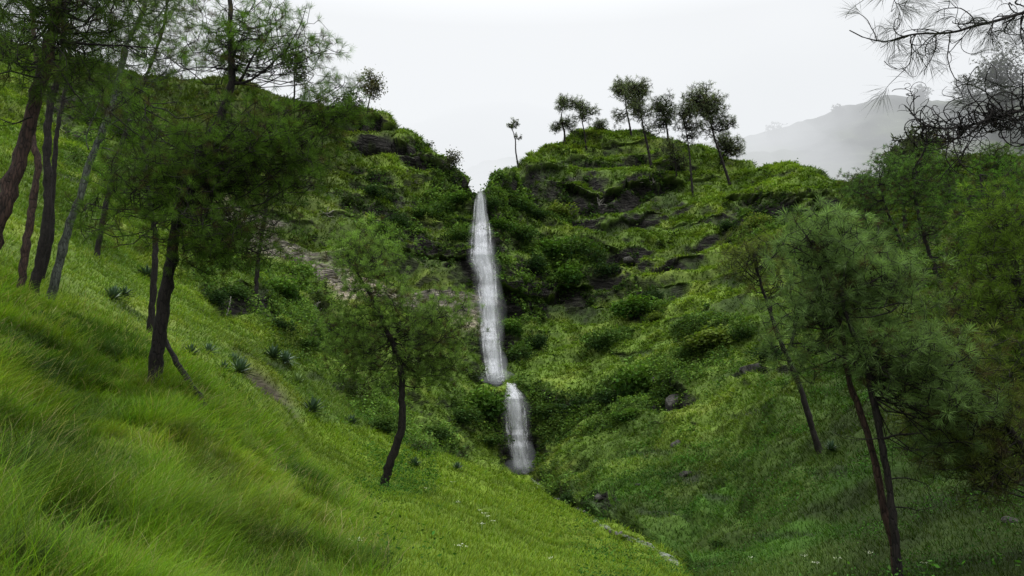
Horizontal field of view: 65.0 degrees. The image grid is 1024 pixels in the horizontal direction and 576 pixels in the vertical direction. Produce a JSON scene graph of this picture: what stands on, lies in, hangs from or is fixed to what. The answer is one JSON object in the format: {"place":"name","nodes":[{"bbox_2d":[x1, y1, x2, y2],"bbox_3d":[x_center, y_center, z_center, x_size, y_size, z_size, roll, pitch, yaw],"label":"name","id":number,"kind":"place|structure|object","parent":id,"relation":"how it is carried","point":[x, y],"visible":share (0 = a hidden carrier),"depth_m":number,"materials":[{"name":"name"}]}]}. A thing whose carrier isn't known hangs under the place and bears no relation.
{"place":"outdoors","nodes":[
{"label":"outdoors","id":0,"kind":"place"},
{"bbox_2d":[463,156,527,192],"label":"distant ridge","id":1,"kind":"structure","parent":0,"point":[479,173],"depth_m":335.28,"materials":[{"name":"white"}]},
{"bbox_2d":[0,33,1023,575],"bbox_3d":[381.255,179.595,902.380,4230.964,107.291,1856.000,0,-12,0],"label":"hillside","id":2,"kind":"structure","parent":0,"point":[396,145],"depth_m":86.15,"materials":[{"name":"green plant"}]},
{"bbox_2d":[0,0,76,295],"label":"pine tree","id":3,"kind":"object","parent":2,"relation":"on","point":[25,248],"visible":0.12,"depth_m":22.48,"materials":[{"name":"brown plant"}]},
{"bbox_2d":[16,0,146,295],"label":"pine tree","id":4,"kind":"object","parent":2,"relation":"on","point":[38,269],"visible":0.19,"depth_m":24.07,"materials":[{"name":"green plant"}]},
{"bbox_2d":[0,0,180,249],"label":"pine tree","id":5,"kind":"object","parent":2,"relation":"on","point":[53,14],"visible":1,"depth_m":14.98,"materials":[{"name":"green plant"}]},
{"bbox_2d":[42,11,151,280],"bbox_3d":[-16.258,-5.226,30.131,4.050,11.384,3.265,-7,-14,31],"label":"pine tree","id":6,"kind":"object","parent":2,"relation":"on","point":[54,179],"visible":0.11,"depth_m":28.25,"materials":[{"name":"brown plant"}]},
{"bbox_2d":[97,284,128,302],"bbox_3d":[-16.173,0.167,32.654,1.432,0.680,1.510,11,-14,-19],"label":"agave","id":7,"kind":"object","parent":2,"relation":"on","point":[114,291],"visible":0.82,"depth_m":32.50,"materials":[{"name":"green plant"}]},
{"bbox_2d":[45,0,205,300],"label":"pine tree","id":8,"kind":"object","parent":2,"relation":"on","point":[62,251],"visible":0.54,"depth_m":24.97,"materials":[{"name":"green plant"}]},
{"bbox_2d":[96,79,177,333],"bbox_3d":[-13.823,-2.912,29.717,3.526,9.958,2.909,0,-12,0],"label":"pine tree","id":9,"kind":"object","parent":2,"relation":"on","point":[153,296],"visible":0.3,"depth_m":29.28,"materials":[{"name":"green plant"}]},
{"bbox_2d":[71,0,214,257],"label":"pine tree","id":10,"kind":"object","parent":2,"relation":"on","point":[96,249],"visible":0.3,"depth_m":44.70,"materials":[{"name":"green plant"}]},
{"bbox_2d":[166,339,209,409],"bbox_3d":[-7.311,2.041,18.044,1.789,1.939,0.196,-6,-13,27],"label":"fallen trunk","id":11,"kind":"object","parent":2,"relation":"on","point":[173,355],"visible":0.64,"depth_m":18.14,"materials":[{"name":"brown wood"}]},
{"bbox_2d":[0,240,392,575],"bbox_3d":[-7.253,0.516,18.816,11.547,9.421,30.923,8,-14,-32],"label":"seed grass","id":12,"kind":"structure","parent":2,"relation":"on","point":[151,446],"depth_m":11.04,"materials":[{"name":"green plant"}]},
{"bbox_2d":[202,286,231,310],"bbox_3d":[-19.947,0.825,54.595,2.043,1.648,3.097,0,-12,2],"label":"shrub","id":13,"kind":"object","parent":2,"relation":"on","point":[217,295],"visible":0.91,"depth_m":53.79,"materials":[{"name":"green plant"}]},
{"bbox_2d":[55,0,379,386],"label":"pine tree","id":14,"kind":"object","parent":2,"relation":"on","point":[202,167],"visible":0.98,"depth_m":17.51,"materials":[{"name":"green plant"}]},
{"bbox_2d":[0,235,435,575],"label":"tall grass","id":15,"kind":"structure","parent":2,"relation":"on","point":[62,479],"depth_m":9.23,"materials":[{"name":"green plant"}]},
{"bbox_2d":[221,275,253,301],"bbox_3d":[-20.424,0.181,59.678,2.526,2.008,3.492,2,-12,-8],"label":"shrub","id":16,"kind":"object","parent":2,"relation":"on","point":[238,290],"visible":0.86,"depth_m":59.02,"materials":[{"name":"green plant"}]},
{"bbox_2d":[223,356,258,376],"bbox_3d":[-10.399,2.951,30.888,1.560,0.741,1.644,14,-16,-21],"label":"agave","id":17,"kind":"object","parent":2,"relation":"on","point":[240,364],"visible":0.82,"depth_m":30.74,"materials":[{"name":"green plant"}]},
{"bbox_2d":[195,89,348,299],"bbox_3d":[-19.411,-7.495,63.986,12.548,17.394,6.873,0,-12,0],"label":"pine tree","id":18,"kind":"object","parent":2,"relation":"on","point":[256,278],"visible":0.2,"depth_m":64.19,"materials":[{"name":"green plant"}]},
{"bbox_2d":[263,343,286,361],"bbox_3d":[-14.758,4.026,49.839,2.034,1.151,2.310,5,-24,-5],"label":"agave","id":19,"kind":"object","parent":2,"relation":"on","point":[273,352],"visible":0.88,"depth_m":49.50,"materials":[{"name":"green plant"}]},
{"bbox_2d":[268,316,297,330],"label":"shrub","id":20,"kind":"object","parent":2,"relation":"on","point":[284,324],"visible":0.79,"depth_m":60.13,"materials":[{"name":"green plant"}]},
{"bbox_2d":[268,273,304,304],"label":"shrub","id":21,"kind":"object","parent":2,"relation":"on","point":[285,285],"visible":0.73,"depth_m":71.88,"materials":[{"name":"green plant"}]},
{"bbox_2d":[272,48,310,100],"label":"broadleaf tree","id":22,"kind":"object","parent":2,"relation":"on","point":[291,67],"visible":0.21,"depth_m":128.30,"materials":[{"name":"green plant"}]},
{"bbox_2d":[297,335,320,351],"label":"shrub","id":23,"kind":"object","parent":2,"relation":"on","point":[309,342],"visible":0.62,"depth_m":61.87,"materials":[{"name":"green plant"}]},
{"bbox_2d":[299,397,330,419],"bbox_3d":[-10.319,6.148,41.931,2.247,1.120,1.979,13,-13,-3],"label":"agave","id":24,"kind":"object","parent":2,"relation":"on","point":[313,404],"visible":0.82,"depth_m":41.77,"materials":[{"name":"green plant"}]},
{"bbox_2d":[308,285,339,311],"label":"shrub","id":25,"kind":"object","parent":2,"relation":"on","point":[318,294],"visible":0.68,"depth_m":82.79,"materials":[{"name":"green plant"}]},
{"bbox_2d":[333,377,371,400],"bbox_3d":[-11.977,7.421,59.609,3.190,1.950,2.827,6,-13,-26],"label":"shrub","id":26,"kind":"object","parent":2,"relation":"on","point":[353,385],"visible":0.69,"depth_m":59.77,"materials":[{"name":"green plant"}]},
{"bbox_2d":[354,66,387,113],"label":"broadleaf tree","id":27,"kind":"object","parent":2,"relation":"on","point":[376,89],"visible":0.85,"depth_m":131.02,"materials":[{"name":"green plant"}]},
{"bbox_2d":[363,182,393,200],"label":"shrub","id":28,"kind":"object","parent":2,"relation":"on","point":[371,189],"visible":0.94,"depth_m":113.36,"materials":[{"name":"green plant"}]},
{"bbox_2d":[366,411,397,433],"bbox_3d":[-8.137,8.491,50.686,2.598,1.807,1.880,0,-12,0],"label":"shrub","id":29,"kind":"object","parent":2,"relation":"on","point":[386,422],"visible":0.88,"depth_m":50.48,"materials":[{"name":"green plant"}]},
{"bbox_2d":[304,211,491,487],"bbox_3d":[-4.193,2.356,29.854,7.039,10.686,4.971,0,-12,0],"label":"pine tree","id":30,"kind":"object","parent":2,"relation":"on","point":[390,331],"visible":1,"depth_m":29.78,"materials":[{"name":"green plant"}]},
{"bbox_2d":[381,210,414,230],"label":"shrub","id":31,"kind":"object","parent":2,"relation":"on","point":[396,217],"visible":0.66,"depth_m":109.84,"materials":[{"name":"green plant"}]},
{"bbox_2d":[410,204,438,219],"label":"shrub","id":32,"kind":"object","parent":2,"relation":"on","point":[421,213],"visible":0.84,"depth_m":115.32,"materials":[{"name":"green plant"}]},
{"bbox_2d":[422,192,455,214],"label":"shrub","id":33,"kind":"object","parent":2,"relation":"on","point":[443,204],"visible":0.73,"depth_m":119.39,"materials":[{"name":"green plant"}]},
{"bbox_2d":[421,422,457,440],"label":"shrub","id":34,"kind":"object","parent":2,"relation":"on","point":[438,431],"visible":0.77,"depth_m":72.45,"materials":[{"name":"green plant"}]},
{"bbox_2d":[444,148,463,169],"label":"tree","id":35,"kind":"object","parent":2,"relation":"on","point":[452,159],"visible":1,"depth_m":126.97,"materials":[{"name":"green plant"}]},
{"bbox_2d":[445,188,471,203],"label":"shrub","id":36,"kind":"object","parent":2,"relation":"on","point":[454,197],"visible":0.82,"depth_m":120.13,"materials":[{"name":"green plant"}]},
{"bbox_2d":[445,223,473,240],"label":"shrub","id":37,"kind":"object","parent":2,"relation":"on","point":[461,234],"visible":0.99,"depth_m":113.35,"materials":[{"name":"green plant"}]},
{"bbox_2d":[446,402,482,425],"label":"shrub","id":38,"kind":"object","parent":2,"relation":"on","point":[465,413],"visible":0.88,"depth_m":84.57,"materials":[{"name":"green plant"}]},
{"bbox_2d":[462,360,487,383],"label":"shrub","id":39,"kind":"object","parent":2,"relation":"on","point":[480,374],"visible":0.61,"depth_m":95.66,"materials":[{"name":"green plant"}]},
{"bbox_2d":[463,379,510,418],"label":"shrub","id":40,"kind":"object","parent":2,"relation":"on","point":[490,401],"visible":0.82,"depth_m":89.26,"materials":[{"name":"green plant"}]},
{"bbox_2d":[483,194,502,207],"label":"shrub","id":41,"kind":"object","parent":2,"relation":"on","point":[493,199],"visible":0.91,"depth_m":117.92,"materials":[{"name":"green plant"}]},
{"bbox_2d":[478,431,514,449],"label":"shrub","id":42,"kind":"object","parent":2,"relation":"on","point":[491,440],"visible":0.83,"depth_m":86.86,"materials":[{"name":"green plant"}]},
{"bbox_2d":[472,192,528,468],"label":"waterfall","id":43,"kind":"structure","parent":2,"relation":"on","point":[481,259],"depth_m":103.78,"materials":[{"name":"liquid"}]},
{"bbox_2d":[485,214,515,232],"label":"shrub","id":44,"kind":"object","parent":2,"relation":"on","point":[497,224],"visible":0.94,"depth_m":117.09,"materials":[{"name":"green plant"}]},
{"bbox_2d":[497,313,524,337],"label":"shrub","id":45,"kind":"object","parent":2,"relation":"on","point":[511,325],"visible":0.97,"depth_m":104.52,"materials":[{"name":"green plant"}]},
{"bbox_2d":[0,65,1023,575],"bbox_3d":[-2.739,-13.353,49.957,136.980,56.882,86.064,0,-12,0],"label":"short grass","id":46,"kind":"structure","parent":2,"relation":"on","point":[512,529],"depth_m":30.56,"materials":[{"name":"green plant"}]},
{"bbox_2d":[0,52,1023,519],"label":"ledge plants","id":47,"kind":"object","parent":2,"relation":"on","point":[562,196],"visible":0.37,"depth_m":116.72,"materials":[{"name":"green plant"}]},
{"bbox_2d":[506,116,521,166],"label":"pine tree","id":48,"kind":"object","parent":2,"relation":"on","point":[514,124],"visible":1,"depth_m":137.98,"materials":[{"name":"green plant"}]},
{"bbox_2d":[504,338,537,362],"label":"shrub","id":49,"kind":"object","parent":2,"relation":"on","point":[521,351],"visible":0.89,"depth_m":101.19,"materials":[{"name":"green plant"}]},
{"bbox_2d":[508,192,537,214],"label":"shrub","id":50,"kind":"object","parent":2,"relation":"on","point":[519,202],"visible":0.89,"depth_m":126.44,"materials":[{"name":"green plant"}]},
{"bbox_2d":[508,218,539,242],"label":"shrub","id":51,"kind":"object","parent":2,"relation":"on","point":[521,232],"visible":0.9,"depth_m":120.21,"materials":[{"name":"green plant"}]},
{"bbox_2d":[522,251,546,275],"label":"shrub","id":52,"kind":"object","parent":2,"relation":"on","point":[536,262],"visible":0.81,"depth_m":116.93,"materials":[{"name":"green plant"}]},
{"bbox_2d":[51,115,1021,516],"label":"undergrowth","id":53,"kind":"object","parent":2,"relation":"on","point":[279,305],"visible":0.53,"depth_m":87.12,"materials":[{"name":"green plant"}]},
{"bbox_2d":[525,331,548,350],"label":"shrub","id":54,"kind":"object","parent":2,"relation":"on","point":[540,342],"visible":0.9,"depth_m":103.67,"materials":[{"name":"green plant"}]},
{"bbox_2d":[525,399,561,418],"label":"shrub","id":55,"kind":"object","parent":2,"relation":"on","point":[541,407],"visible":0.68,"depth_m":89.78,"materials":[{"name":"green plant"}]},
{"bbox_2d":[531,208,555,221],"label":"shrub","id":56,"kind":"object","parent":2,"relation":"on","point":[539,213],"visible":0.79,"depth_m":129.16,"materials":[{"name":"green plant"}]},
{"bbox_2d":[538,236,578,256],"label":"shrub","id":57,"kind":"object","parent":2,"relation":"on","point":[553,245],"visible":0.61,"depth_m":121.59,"materials":[{"name":"green plant"}]},
{"bbox_2d":[546,199,579,217],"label":"shrub","id":58,"kind":"object","parent":2,"relation":"on","point":[561,208],"visible":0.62,"depth_m":132.06,"materials":[{"name":"green plant"}]},
{"bbox_2d":[547,92,582,142],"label":"pine tree","id":59,"kind":"object","parent":2,"relation":"on","point":[560,124],"visible":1,"depth_m":155.24,"materials":[{"name":"green plant"}]},
{"bbox_2d":[547,392,591,414],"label":"shrub","id":60,"kind":"object","parent":2,"relation":"on","point":[578,401],"visible":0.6,"depth_m":88.02,"materials":[{"name":"green plant"}]},
{"bbox_2d":[550,254,592,292],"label":"shrub","id":61,"kind":"object","parent":2,"relation":"on","point":[566,269],"visible":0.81,"depth_m":117.99,"materials":[{"name":"green plant"}]},
{"bbox_2d":[564,94,600,148],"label":"pine tree","id":62,"kind":"object","parent":2,"relation":"on","point":[583,113],"visible":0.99,"depth_m":155.98,"materials":[{"name":"green plant"}]},
{"bbox_2d":[560,230,609,261],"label":"shrub","id":63,"kind":"object","parent":2,"relation":"on","point":[582,245],"visible":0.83,"depth_m":121.29,"materials":[{"name":"green plant"}]},
{"bbox_2d":[585,259,619,279],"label":"shrub","id":64,"kind":"object","parent":2,"relation":"on","point":[607,268],"visible":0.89,"depth_m":119.97,"materials":[{"name":"green plant"}]},
{"bbox_2d":[589,387,623,409],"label":"shrub","id":65,"kind":"object","parent":2,"relation":"on","point":[604,397],"visible":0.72,"depth_m":84.73,"materials":[{"name":"green plant"}]},
{"bbox_2d":[584,323,632,353],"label":"shrub","id":66,"kind":"object","parent":2,"relation":"on","point":[603,339],"visible":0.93,"depth_m":98.76,"materials":[{"name":"green plant"}]},
{"bbox_2d":[607,74,638,135],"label":"pine tree","id":67,"kind":"object","parent":2,"relation":"on","point":[617,85],"visible":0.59,"depth_m":159.52,"materials":[{"name":"green plant"}]},
{"bbox_2d":[610,408,638,422],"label":"shrub","id":68,"kind":"object","parent":2,"relation":"on","point":[628,413],"visible":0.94,"depth_m":76.22,"materials":[{"name":"green plant"}]},
{"bbox_2d":[607,354,657,401],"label":"shrub","id":69,"kind":"object","parent":2,"relation":"on","point":[635,379],"visible":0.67,"depth_m":84.04,"materials":[{"name":"green plant"}]},
{"bbox_2d":[608,293,659,317],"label":"shrub","id":70,"kind":"object","parent":2,"relation":"on","point":[638,304],"visible":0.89,"depth_m":106.13,"materials":[{"name":"green plant"}]},
{"bbox_2d":[619,74,656,167],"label":"pine tree","id":71,"kind":"object","parent":2,"relation":"on","point":[636,105],"visible":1,"depth_m":150.85,"materials":[{"name":"green plant"}]},
{"bbox_2d":[645,87,678,140],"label":"pine tree","id":72,"kind":"object","parent":2,"relation":"on","point":[661,106],"visible":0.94,"depth_m":158.40,"materials":[{"name":"green plant"}]},
{"bbox_2d":[647,382,677,400],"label":"shrub","id":73,"kind":"object","parent":2,"relation":"on","point":[661,389],"visible":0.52,"depth_m":79.98,"materials":[{"name":"green plant"}]},
{"bbox_2d":[657,135,688,176],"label":"pine tree","id":74,"kind":"object","parent":2,"relation":"on","point":[673,153],"visible":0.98,"depth_m":146.22,"materials":[{"name":"green plant"}]},
{"bbox_2d":[665,394,680,411],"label":"rock","id":75,"kind":"object","parent":2,"relation":"on","point":[670,401],"visible":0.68,"depth_m":77.14,"materials":[{"name":"grey stone"}]},
{"bbox_2d":[671,97,707,197],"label":"pine tree","id":76,"kind":"object","parent":2,"relation":"on","point":[685,115],"visible":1,"depth_m":142.99,"materials":[{"name":"green plant"}]},
{"bbox_2d":[676,321,740,353],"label":"shrub","id":77,"kind":"object","parent":2,"relation":"on","point":[699,340],"visible":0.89,"depth_m":84.07,"materials":[{"name":"green plant"}]},
{"bbox_2d":[680,79,738,184],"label":"pine tree","id":78,"kind":"object","parent":2,"relation":"on","point":[709,106],"visible":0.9,"depth_m":146.70,"materials":[{"name":"green plant"}]},
{"bbox_2d":[710,131,746,164],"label":"pine tree","id":79,"kind":"object","parent":2,"relation":"on","point":[726,145],"visible":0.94,"depth_m":150.21,"materials":[{"name":"green plant"}]},
{"bbox_2d":[726,313,758,342],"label":"shrub","id":80,"kind":"object","parent":2,"relation":"on","point":[743,327],"visible":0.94,"depth_m":82.56,"materials":[{"name":"green plant"}]},
{"bbox_2d":[743,212,773,232],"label":"shrub","id":81,"kind":"object","parent":2,"relation":"on","point":[760,218],"visible":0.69,"depth_m":118.58,"materials":[{"name":"green plant"}]},
{"bbox_2d":[706,220,822,456],"bbox_3d":[11.614,2.136,37.410,4.904,11.302,3.887,12,-17,-44],"label":"pine tree","id":82,"kind":"object","parent":2,"relation":"on","point":[752,251],"visible":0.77,"depth_m":37.91,"materials":[{"name":"green plant"}]},
{"bbox_2d":[747,343,789,362],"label":"shrub","id":83,"kind":"object","parent":2,"relation":"on","point":[779,351],"visible":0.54,"depth_m":69.54,"materials":[{"name":"green plant"}]},
{"bbox_2d":[763,208,862,349],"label":"pine tree","id":84,"kind":"object","parent":2,"relation":"on","point":[794,253],"visible":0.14,"depth_m":72.36,"materials":[{"name":"green plant"}]},
{"bbox_2d":[742,192,917,575],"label":"pine tree","id":85,"kind":"object","parent":2,"relation":"on","point":[813,299],"visible":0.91,"depth_m":15.28,"materials":[{"name":"green plant"}]},
{"bbox_2d":[829,168,895,232],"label":"pine tree","id":86,"kind":"object","parent":2,"relation":"on","point":[870,209],"visible":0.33,"depth_m":94.04,"materials":[{"name":"green plant"}]},
{"bbox_2d":[833,144,948,334],"bbox_3d":[27.013,-3.127,57.015,7.805,14.745,5.842,0,-12,0],"label":"pine tree","id":87,"kind":"object","parent":2,"relation":"on","point":[859,194],"visible":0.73,"depth_m":57.30,"materials":[{"name":"green plant"}]},
{"bbox_2d":[869,142,934,227],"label":"pine tree","id":88,"kind":"object","parent":2,"relation":"on","point":[895,171],"visible":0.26,"depth_m":90.08,"materials":[{"name":"green plant"}]},
{"bbox_2d":[818,237,1012,575],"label":"pine tree","id":89,"kind":"object","parent":2,"relation":"on","point":[883,358],"visible":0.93,"depth_m":14.59,"materials":[{"name":"green plant"}]},
{"bbox_2d":[884,124,952,179],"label":"pine tree","id":90,"kind":"object","parent":2,"relation":"on","point":[905,143],"visible":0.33,"depth_m":113.55,"materials":[{"name":"green plant"}]},
{"bbox_2d":[838,0,1023,192],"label":"pine tree","id":91,"kind":"object","parent":2,"relation":"on","point":[992,117],"visible":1,"depth_m":6.42,"materials":[{"name":"black plant"}]},
{"bbox_2d":[874,139,1002,356],"bbox_3d":[25.389,-2.353,47.538,7.324,13.696,5.767,0,-12,0],"label":"pine tree","id":92,"kind":"object","parent":2,"relation":"on","point":[913,185],"visible":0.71,"depth_m":47.70,"materials":[{"name":"green plant"}]},
{"bbox_2d":[920,142,976,213],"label":"pine tree","id":93,"kind":"object","parent":2,"relation":"on","point":[953,157],"visible":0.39,"depth_m":87.63,"materials":[{"name":"green plant"}]},
{"bbox_2d":[880,315,1023,515],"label":"pine tree","id":94,"kind":"object","parent":2,"relation":"on","point":[1001,449],"visible":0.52,"depth_m":14.99,"materials":[{"name":"green plant"}]},
{"bbox_2d":[910,270,1020,382],"bbox_3d":[18.550,2.295,32.504,4.799,6.197,4.250,0,-12,0],"label":"pine tree","id":95,"kind":"object","parent":2,"relation":"on","point":[947,308],"visible":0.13,"depth_m":32.54,"materials":[{"name":"green plant"}]},
{"bbox_2d":[916,275,1023,406],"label":"pine tree","id":96,"kind":"object","parent":2,"relation":"on","point":[980,313],"visible":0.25,"depth_m":31.18,"materials":[{"name":"green plant"}]},
{"bbox_2d":[919,175,1023,467],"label":"pine tree","id":97,"kind":"object","parent":2,"relation":"on","point":[1010,238],"visible":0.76,"depth_m":20.67,"materials":[{"name":"green plant"}]},
{"bbox_2d":[923,146,1023,283],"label":"pine tree","id":98,"kind":"object","parent":2,"relation":"on","point":[981,186],"visible":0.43,"depth_m":49.48,"materials":[{"name":"green plant"}]},
{"bbox_2d":[963,139,1023,211],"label":"pine tree","id":99,"kind":"object","parent":2,"relation":"on","point":[992,152],"visible":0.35,"depth_m":83.98,"materials":[{"name":"green plant"}]},
{"bbox_2d":[1,0,1023,171],"label":"sky","id":100,"kind":"structure","parent":0,"point":[456,72],"materials":[{"name":"white"}]},
{"bbox_2d":[703,87,1023,181],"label":"misty hill","id":101,"kind":"structure","parent":0,"point":[831,144],"depth_m":327.19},
{"bbox_2d":[764,122,789,142],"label":"pine tree","id":102,"kind":"object","parent":101,"relation":"on","point":[774,132],"visible":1,"depth_m":345.67,"materials":[{"name":"grey plant"}]},
{"bbox_2d":[910,83,933,102],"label":"pine tree","id":103,"kind":"object","parent":101,"relation":"on","point":[921,92],"visible":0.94,"depth_m":346.30,"materials":[{"name":"grey plant"}]},
{"bbox_2d":[950,73,990,133],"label":"pine tree","id":104,"kind":"object","parent":101,"relation":"on","point":[977,92],"visible":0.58,"depth_m":318.45,"materials":[{"name":"grey plant"}]},
{"bbox_2d":[969,39,1023,142],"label":"pine tree","id":105,"kind":"object","parent":101,"relation":"on","point":[1000,64],"visible":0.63,"depth_m":300.99,"materials":[{"name":"green plant"}]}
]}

